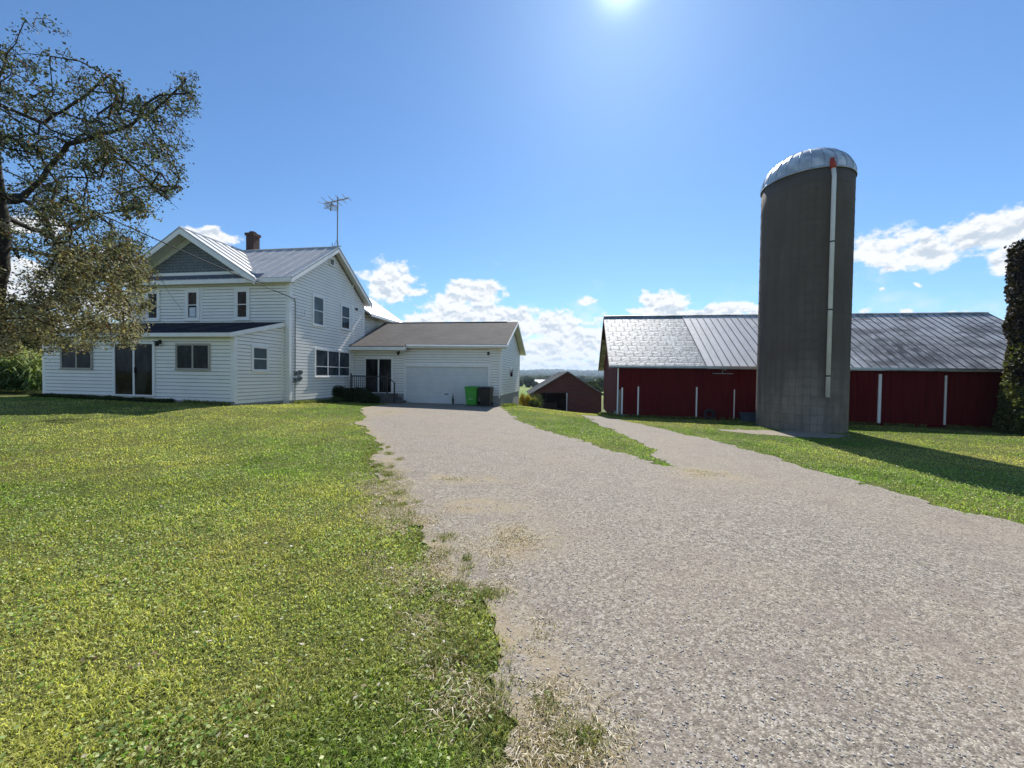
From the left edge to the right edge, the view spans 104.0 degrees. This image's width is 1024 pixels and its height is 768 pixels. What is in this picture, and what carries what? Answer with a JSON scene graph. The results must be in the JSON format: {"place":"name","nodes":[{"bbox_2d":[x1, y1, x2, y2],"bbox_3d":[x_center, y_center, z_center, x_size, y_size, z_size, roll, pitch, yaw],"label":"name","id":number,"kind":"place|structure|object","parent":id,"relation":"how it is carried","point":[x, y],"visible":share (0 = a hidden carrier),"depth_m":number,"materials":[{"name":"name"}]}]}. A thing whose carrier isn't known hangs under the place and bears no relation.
{"place":"outdoors","nodes":[
{"label":"outdoors","id":0,"kind":"place"},
{"bbox_2d":[0,346,42,393],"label":"corn field","id":1,"kind":"structure","parent":0,"point":[26,374],"depth_m":18.88,"materials":[{"name":"green plant"}]},
{"bbox_2d":[0,389,1023,767],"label":"lawn","id":2,"kind":"structure","parent":0,"point":[330,453],"depth_m":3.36,"materials":[{"name":"plant"}]},
{"bbox_2d":[5,320,41,350],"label":"broadleaf tree","id":3,"kind":"object","parent":2,"relation":"on","point":[30,346],"visible":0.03,"depth_m":42.71,"materials":[{"name":"green plant"}]},
{"bbox_2d":[0,10,201,364],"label":"apple tree","id":4,"kind":"object","parent":2,"relation":"on","point":[82,272],"visible":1,"depth_m":5.90,"materials":[{"name":"green plant"}]},
{"bbox_2d":[28,393,174,402],"bbox_3d":[-17.341,0.576,16.841,6.955,0.310,0.517,1,1,9],"label":"foundation planting","id":5,"kind":"object","parent":2,"relation":"on","point":[108,397],"visible":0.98,"depth_m":16.70,"materials":[{"name":"green plant"}]},
{"bbox_2d":[42,226,402,404],"bbox_3d":[-14.511,-3.871,24.040,10.555,9.870,15.420,1,1,9],"label":"farmhouse","id":6,"kind":"object","parent":2,"relation":"on","point":[219,334],"visible":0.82,"depth_m":18.95,"materials":[{"name":"white plastic"}]},
{"bbox_2d":[59,343,92,369],"bbox_3d":[-18.826,-1.190,17.266,1.720,1.140,0.075,1,1,9],"label":"window","id":7,"kind":"structure","parent":6,"relation":"in","point":[82,361],"depth_m":17.28,"materials":[{"name":"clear glass"}]},
{"bbox_2d":[112,342,154,395],"bbox_3d":[-15.912,-0.640,16.806,2.080,2.280,0.090,1,1,9],"label":"sliding door","id":8,"kind":"structure","parent":6,"relation":"in","point":[133,370],"depth_m":16.82,"materials":[{"name":"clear glass"}]},
{"bbox_2d":[144,290,159,320],"bbox_3d":[-17.824,-3.878,19.824,0.870,1.540,0.075,1,1,9],"label":"window","id":9,"kind":"structure","parent":6,"relation":"in","point":[156,311],"depth_m":19.82,"materials":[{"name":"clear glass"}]},
{"bbox_2d":[184,289,199,320],"bbox_3d":[-15.567,-3.849,19.466,0.860,1.560,0.075,1,1,9],"label":"window","id":10,"kind":"structure","parent":6,"relation":"in","point":[192,296],"depth_m":19.48,"materials":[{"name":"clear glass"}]},
{"bbox_2d":[174,343,209,370],"bbox_3d":[-13.076,-1.111,16.359,1.670,1.100,0.075,1,1,9],"label":"window","id":11,"kind":"structure","parent":6,"relation":"in","point":[188,356],"depth_m":16.36,"materials":[{"name":"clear glass"}]},
{"bbox_2d":[233,288,249,320],"bbox_3d":[-12.861,-3.793,19.038,0.860,1.540,0.075,1,1,9],"label":"window","id":12,"kind":"structure","parent":6,"relation":"in","point":[241,296],"depth_m":19.05,"materials":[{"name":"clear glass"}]},
{"bbox_2d":[251,345,269,371],"bbox_3d":[-10.932,-1.092,17.401,0.075,1.120,0.980,1,1,9],"label":"window","id":13,"kind":"structure","parent":6,"relation":"in","point":[259,354],"depth_m":17.36,"materials":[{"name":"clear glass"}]},
{"bbox_2d":[312,293,325,327],"bbox_3d":[-10.027,-3.793,20.779,0.075,1.610,1.030,1,1,9],"label":"window","id":14,"kind":"structure","parent":6,"relation":"in","point":[318,302],"depth_m":20.77,"materials":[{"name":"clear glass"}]},
{"bbox_2d":[314,347,350,377],"bbox_3d":[-9.855,-1.132,22.145,0.075,1.560,3.350,1,1,9],"label":"window","id":15,"kind":"structure","parent":6,"relation":"in","point":[328,363],"depth_m":21.96,"materials":[{"name":"black glass"}]},
{"bbox_2d":[318,194,349,246],"bbox_3d":[-9.581,-8.846,21.878,1.451,2.789,1.245,1,1,9],"label":"television aerial","id":16,"kind":"object","parent":6,"relation":"on","point":[331,204],"visible":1,"depth_m":21.85,"materials":[{"name":"grey metal"}]},
{"bbox_2d":[340,303,350,330],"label":"window","id":17,"kind":"structure","parent":6,"relation":"in","point":[345,310],"depth_m":23.20,"materials":[{"name":"white plastic"}]},
{"bbox_2d":[330,396,345,402],"bbox_3d":[-9.482,0.848,21.941,0.566,0.384,2.348,1,1,0],"label":"shrub","id":18,"kind":"object","parent":2,"relation":"on","point":[336,399],"visible":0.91,"depth_m":21.43,"materials":[{"name":"green plant"}]},
{"bbox_2d":[332,385,348,397],"bbox_3d":[-10.204,0.488,22.334,2.212,1.025,0.946,1,1,-8],"label":"shrub","id":19,"kind":"object","parent":2,"relation":"on","point":[336,391],"visible":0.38,"depth_m":22.14,"materials":[{"name":"green plant"}]},
{"bbox_2d":[340,387,372,401],"bbox_3d":[-8.979,0.607,22.497,2.156,0.926,0.924,1,1,0],"label":"shrub","id":20,"kind":"object","parent":2,"relation":"on","point":[354,395],"visible":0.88,"depth_m":22.34,"materials":[{"name":"green plant"}]},
{"bbox_2d":[356,392,380,402],"bbox_3d":[-8.030,0.792,22.387,1.408,0.673,0.711,1,1,0],"label":"shrub","id":21,"kind":"object","parent":2,"relation":"on","point":[368,398],"visible":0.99,"depth_m":22.18,"materials":[{"name":"green plant"}]},
{"bbox_2d":[348,322,525,405],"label":"garage","id":22,"kind":"structure","parent":2,"relation":"on","point":[421,362],"depth_m":23.77,"materials":[{"name":"white plastic"}]},
{"bbox_2d":[364,357,392,392],"bbox_3d":[-8.046,-0.526,24.083,1.840,2.140,0.090,1,1,9],"label":"sliding door","id":23,"kind":"structure","parent":22,"relation":"in","point":[373,366],"depth_m":24.09,"materials":[{"name":"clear glass"}]},
{"bbox_2d":[404,364,489,405],"bbox_3d":[-3.857,0.025,23.462,5.240,2.340,0.101,1,1,9],"label":"garage door","id":24,"kind":"structure","parent":22,"relation":"in","point":[421,381],"depth_m":23.53,"materials":[{"name":"metal"}]},
{"bbox_2d":[509,367,512,377],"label":"window","id":25,"kind":"structure","parent":22,"relation":"in","point":[511,369],"depth_m":26.45,"materials":[{"name":"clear glass"}]},
{"bbox_2d":[0,406,1023,767],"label":"fallen leaves","id":26,"kind":"object","parent":2,"relation":"on","point":[280,618],"visible":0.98,"depth_m":2.54,"materials":[{"name":"plant"}]},
{"bbox_2d":[519,394,530,405],"bbox_3d":[1.043,1.357,33.053,1.069,1.234,0.960,1,1,0],"label":"wild bush","id":27,"kind":"object","parent":2,"relation":"on","point":[523,400],"visible":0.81,"depth_m":32.84,"materials":[{"name":"yellow plant"}]},
{"bbox_2d":[57,393,998,429],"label":"wall grass","id":28,"kind":"structure","parent":2,"relation":"on","point":[516,404],"depth_m":19.82,"materials":[{"name":"green plant"}]},
{"bbox_2d":[527,398,540,407],"bbox_3d":[1.885,1.554,32.341,0.920,0.874,1.299,0,2,-41],"label":"wild bush","id":29,"kind":"object","parent":2,"relation":"on","point":[534,403],"visible":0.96,"depth_m":32.22,"materials":[{"name":"green plant"}]},
{"bbox_2d":[530,393,542,407],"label":"wild bush","id":30,"kind":"object","parent":2,"relation":"on","point":[538,397],"visible":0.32,"depth_m":40.37,"materials":[{"name":"green plant"}]},
{"bbox_2d":[527,371,602,413],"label":"shed","id":31,"kind":"structure","parent":2,"relation":"on","point":[566,391],"depth_m":45.00,"materials":[{"name":"wood"}]},
{"bbox_2d":[566,393,586,412],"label":"sliding door","id":32,"kind":"structure","parent":31,"relation":"in","point":[575,402],"depth_m":44.98,"materials":[{"name":"red wood"}]},
{"bbox_2d":[703,409,714,419],"bbox_3d":[10.384,1.600,21.044,0.600,0.600,0.242,1,1,9],"label":"old tyre","id":33,"kind":"object","parent":2,"relation":"on","point":[706,411],"visible":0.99,"depth_m":21.00,"materials":[{"name":"rubber"}]},
{"bbox_2d":[738,412,755,421],"bbox_3d":[12.280,1.693,20.238,1.320,0.440,0.640,1,1,9],"label":"water trough","id":34,"kind":"object","parent":2,"relation":"on","point":[747,417],"visible":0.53,"depth_m":20.05,"materials":[{"name":"blue plastic"}]},
{"bbox_2d":[720,429,850,437],"bbox_3d":[10.654,1.917,15.492,5.107,0.113,2.194,1,1,0],"label":"gravel pad","id":35,"kind":"object","parent":2,"relation":"on","point":[795,434],"visible":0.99,"depth_m":15.52,"materials":[{"name":"grey gravel"}]},
{"bbox_2d":[598,312,1007,428],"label":"barn","id":36,"kind":"structure","parent":2,"relation":"on","point":[935,369],"depth_m":21.38,"materials":[{"name":"metal"}]},
{"bbox_2d":[616,389,621,413],"bbox_3d":[5.901,1.017,21.954,0.300,1.450,0.034,1,1,9],"label":"side door","id":37,"kind":"structure","parent":36,"relation":"in","point":[619,390],"depth_m":21.94,"materials":[{"name":"grey wood"}]},
{"bbox_2d":[755,147,857,432],"bbox_3d":[12.926,-3.901,17.689,3.460,12.450,3.625,1,1,0],"label":"silo","id":38,"kind":"object","parent":2,"relation":"on","point":[807,225],"visible":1,"depth_m":16.39,"materials":[{"name":"concrete"}]},
{"bbox_2d":[988,233,1023,434],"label":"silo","id":39,"kind":"object","parent":2,"relation":"on","point":[1010,410],"visible":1,"depth_m":17.52,"materials":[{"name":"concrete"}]},
{"bbox_3d":[-14.558,-3.137,-1.559,2.200,9.500,0.320,1,1,0],"label":"utility pole","id":40,"kind":"object","parent":2,"relation":"on","visible":0},
{"bbox_2d":[2,168,294,298],"bbox_3d":[-12.387,-5.606,8.641,0.034,3.546,20.944,1,1,12],"label":"service wire","id":41,"kind":"object","parent":40,"relation":"attached to","point":[175,247],"visible":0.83,"depth_m":13.77,"materials":[{"name":"metal"}]},
{"bbox_2d":[0,0,1023,370],"label":"sky","id":42,"kind":"structure","parent":0,"point":[553,168],"materials":[{"name":"blue"}]},
{"bbox_2d":[335,408,743,767],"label":"dry grass","id":43,"kind":"structure","parent":0,"point":[544,744],"depth_m":2.07,"materials":[{"name":"plant"}]},
{"bbox_2d":[519,385,603,398],"bbox_3d":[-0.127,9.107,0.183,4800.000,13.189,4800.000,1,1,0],"label":"valley fields","id":44,"kind":"structure","parent":0,"point":[523,389],"depth_m":201.80,"materials":[{"name":"green plant"}]},
{"bbox_2d":[523,378,538,386],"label":"tree","id":45,"kind":"object","parent":44,"relation":"on","point":[529,382],"visible":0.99,"depth_m":297.86,"materials":[{"name":"green plant"}]},
{"bbox_2d":[585,381,602,391],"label":"tree","id":46,"kind":"object","parent":44,"relation":"on","point":[595,385],"visible":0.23,"depth_m":117.92,"materials":[{"name":"green plant"}]},
{"bbox_2d":[593,379,603,390],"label":"tree","id":47,"kind":"object","parent":44,"relation":"on","point":[600,382],"visible":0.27,"depth_m":168.66,"materials":[{"name":"green plant"}]},
{"bbox_2d":[350,403,1023,767],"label":"driveway","id":48,"kind":"structure","parent":0,"point":[490,438],"depth_m":3.00,"materials":[{"name":"grey gravel"}]},
{"bbox_2d":[464,386,479,405],"bbox_3d":[-2.212,0.663,22.425,0.732,1.100,0.813,1,1,12],"label":"wheeled bin","id":49,"kind":"object","parent":48,"relation":"on","point":[472,394],"visible":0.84,"depth_m":22.11,"materials":[{"name":"green plastic"}]},
{"bbox_2d":[478,386,493,405],"bbox_3d":[-1.442,0.694,22.303,0.732,1.100,0.813,1,1,12],"label":"wheeled bin","id":50,"kind":"object","parent":48,"relation":"on","point":[485,395],"visible":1,"depth_m":22.00,"materials":[{"name":"plastic"}]},
{"bbox_2d":[356,442,617,767],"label":"edge weeds","id":51,"kind":"object","parent":48,"relation":"on","point":[458,644],"visible":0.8,"depth_m":2.31,"materials":[{"name":"green plant"}]},
{"bbox_3d":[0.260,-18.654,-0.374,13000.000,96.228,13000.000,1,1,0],"label":"hills","id":52,"kind":"structure","parent":0,"visible":0},
{"bbox_2d":[520,369,603,382],"bbox_3d":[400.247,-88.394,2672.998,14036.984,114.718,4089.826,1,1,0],"label":"woods","id":53,"kind":"object","parent":52,"relation":"on","point":[583,375],"visible":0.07,"depth_m":2650.40,"materials":[{"name":"green plant"}]}
]}

